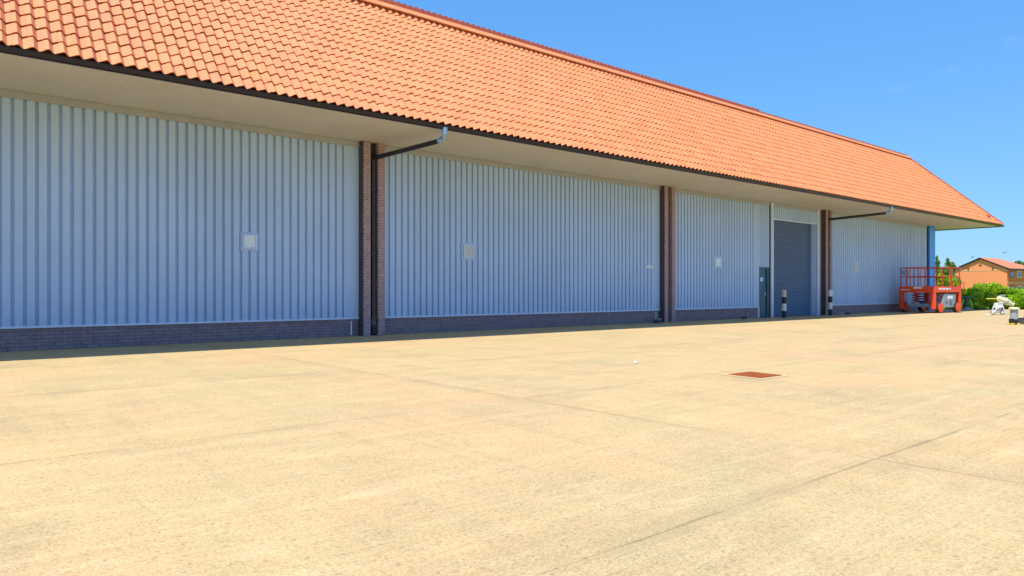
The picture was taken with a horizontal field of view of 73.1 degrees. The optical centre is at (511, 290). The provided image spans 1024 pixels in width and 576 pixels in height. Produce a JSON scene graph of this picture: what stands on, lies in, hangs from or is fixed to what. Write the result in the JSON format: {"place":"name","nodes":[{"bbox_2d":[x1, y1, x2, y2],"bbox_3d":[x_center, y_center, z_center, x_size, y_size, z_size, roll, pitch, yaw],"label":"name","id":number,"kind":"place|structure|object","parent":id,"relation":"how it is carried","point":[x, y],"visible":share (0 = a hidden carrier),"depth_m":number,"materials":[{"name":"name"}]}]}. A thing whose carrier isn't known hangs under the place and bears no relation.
{"place":"outdoors","nodes":[
{"label":"outdoors","id":0,"kind":"place"},
{"bbox_2d":[0,0,1004,351],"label":"warehouse","id":1,"kind":"structure","parent":0,"point":[204,170],"depth_m":18.22,"materials":[{"name":"metal"}]},
{"bbox_2d":[759,267,768,317],"bbox_3d":[11.099,0.083,30.696,0.744,2.235,0.210,0,0,-39],"label":"door","id":2,"kind":"structure","parent":1,"relation":"in","point":[763,271],"depth_m":30.72,"materials":[{"name":"metal"}]},
{"bbox_2d":[0,310,1023,575],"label":"concrete yard","id":3,"kind":"structure","parent":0,"point":[874,444],"depth_m":5.12,"materials":[{"name":"beige concrete"}]},
{"bbox_2d":[719,371,790,378],"bbox_3d":[3.441,1.192,9.789,0.720,0.016,0.680,0,0,-37],"label":"manhole cover","id":4,"kind":"object","parent":3,"relation":"on","point":[753,375],"visible":1,"depth_m":9.73,"materials":[{"name":"metal"}]},
{"bbox_2d":[782,290,785,317],"bbox_3d":[12.027,0.580,30.553,0.194,1.240,0.191,0,0,-39],"label":"bollard","id":5,"kind":"object","parent":3,"relation":"on","point":[783,303],"visible":1,"depth_m":30.47,"materials":[{"name":"white metal"}]},
{"bbox_2d":[828,290,832,314],"bbox_3d":[15.378,0.580,33.390,0.194,1.240,0.191,0,0,-39],"label":"bollard","id":6,"kind":"object","parent":3,"relation":"on","point":[830,302],"visible":1,"depth_m":33.33,"materials":[{"name":"white metal"}]},
{"bbox_2d":[899,267,964,312],"bbox_3d":[23.265,-0.031,38.178,3.325,2.462,2.130,0,0,-30],"label":"scissor lift","id":7,"kind":"object","parent":3,"relation":"on","point":[940,298],"visible":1,"depth_m":37.50,"materials":[{"name":"metal"}]},
{"bbox_2d":[961,296,973,309],"bbox_3d":[27.894,0.777,42.400,0.807,0.825,0.400,0,0,0],"label":"work stand","id":8,"kind":"object","parent":3,"relation":"on","point":[966,307],"visible":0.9,"depth_m":42.36,"materials":[{"name":"green paint"}]},
{"bbox_2d":[653,318,661,322],"bbox_3d":[5.359,1.105,25.454,0.200,0.189,0.420,0,0,34],"label":"block","id":9,"kind":"object","parent":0,"point":[657,320],"depth_m":25.32,"materials":[{"name":"concrete"}]},
{"bbox_2d":[393,0,1023,266],"label":"sky","id":10,"kind":"structure","parent":0,"point":[939,84],"materials":[{"name":"blue"}]},
{"bbox_2d":[944,309,1023,309],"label":"earth strip","id":11,"kind":"object","parent":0,"point":[982,309],"visible":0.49,"depth_m":43.61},
{"bbox_2d":[968,302,983,308],"bbox_3d":[29.302,0.931,43.789,0.837,0.574,1.088,0,0,0],"label":"bush","id":12,"kind":"object","parent":11,"relation":"on","point":[975,305],"visible":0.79,"depth_m":43.55,"materials":[{"name":"green plant"}]},
{"bbox_2d":[1018,292,1023,308],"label":"bush","id":13,"kind":"object","parent":11,"relation":"on","point":[1022,306],"visible":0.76,"depth_m":44.04,"materials":[{"name":"green plant"}]},
{"bbox_2d":[952,257,1023,290],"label":"house","id":14,"kind":"structure","parent":0,"point":[996,270],"depth_m":112.70,"materials":[{"name":"brick"}]},
{"bbox_2d":[1010,271,1014,277],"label":"window","id":15,"kind":"structure","parent":14,"relation":"in","point":[1012,273],"depth_m":110.96,"materials":[{"name":"white glass"}]},
{"bbox_2d":[1017,271,1021,277],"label":"window","id":16,"kind":"structure","parent":14,"relation":"in","point":[1019,273],"depth_m":112.38,"materials":[{"name":"glass"}]},
{"bbox_2d":[985,295,1013,314],"bbox_3d":[24.111,0.703,34.198,1.418,0.994,0.394,0,0,0],"label":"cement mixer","id":17,"kind":"object","parent":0,"point":[1002,300],"visible":1,"depth_m":34.10,"materials":[{"name":"metal"}]},
{"bbox_2d":[1007,307,1019,324],"bbox_3d":[17.579,0.890,24.200,0.340,0.620,0.340,0,0,0],"label":"bollard","id":18,"kind":"object","parent":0,"point":[1013,319],"visible":1,"depth_m":24.10,"materials":[{"name":"grey plastic"}]},
{"bbox_2d":[1018,317,1023,323],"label":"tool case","id":19,"kind":"object","parent":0,"point":[1020,320],"visible":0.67,"depth_m":24.52,"materials":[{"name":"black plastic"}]},
{"label":"ground","id":20,"kind":"structure","parent":0,"visible":0},
{"bbox_2d":[935,255,940,273],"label":"tree","id":21,"kind":"object","parent":20,"relation":"on","point":[937,262],"visible":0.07,"depth_m":119.78,"materials":[{"name":"green plant"}]},
{"bbox_2d":[935,271,958,285],"bbox_3d":[31.515,-0.137,50.475,2.503,2.689,1.382,0,0,0],"label":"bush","id":22,"kind":"object","parent":20,"relation":"on","point":[945,281],"visible":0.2,"depth_m":50.08,"materials":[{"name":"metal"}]},
{"bbox_2d":[944,257,950,266],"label":"tree","id":23,"kind":"object","parent":20,"relation":"on","point":[947,263],"visible":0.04,"depth_m":117.88,"materials":[{"name":"green plant"}]},
{"bbox_2d":[935,265,961,284],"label":"tree","id":24,"kind":"object","parent":20,"relation":"on","point":[945,272],"visible":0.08,"depth_m":111.43,"materials":[{"name":"green plant"}]},
{"bbox_2d":[938,282,1023,308],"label":"hedge","id":25,"kind":"object","parent":20,"relation":"on","point":[997,289],"visible":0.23,"depth_m":45.18,"materials":[{"name":"green plant"}]},
{"bbox_2d":[968,291,998,308],"bbox_3d":[30.309,0.622,44.316,2.025,1.196,1.072,0,0,0],"label":"bush","id":26,"kind":"object","parent":20,"relation":"on","point":[980,299],"visible":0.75,"depth_m":44.13,"materials":[{"name":"green plant"}]},
{"bbox_2d":[1002,294,1023,308],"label":"bush","id":27,"kind":"object","parent":20,"relation":"on","point":[1015,299],"visible":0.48,"depth_m":43.99,"materials":[{"name":"green plant"}]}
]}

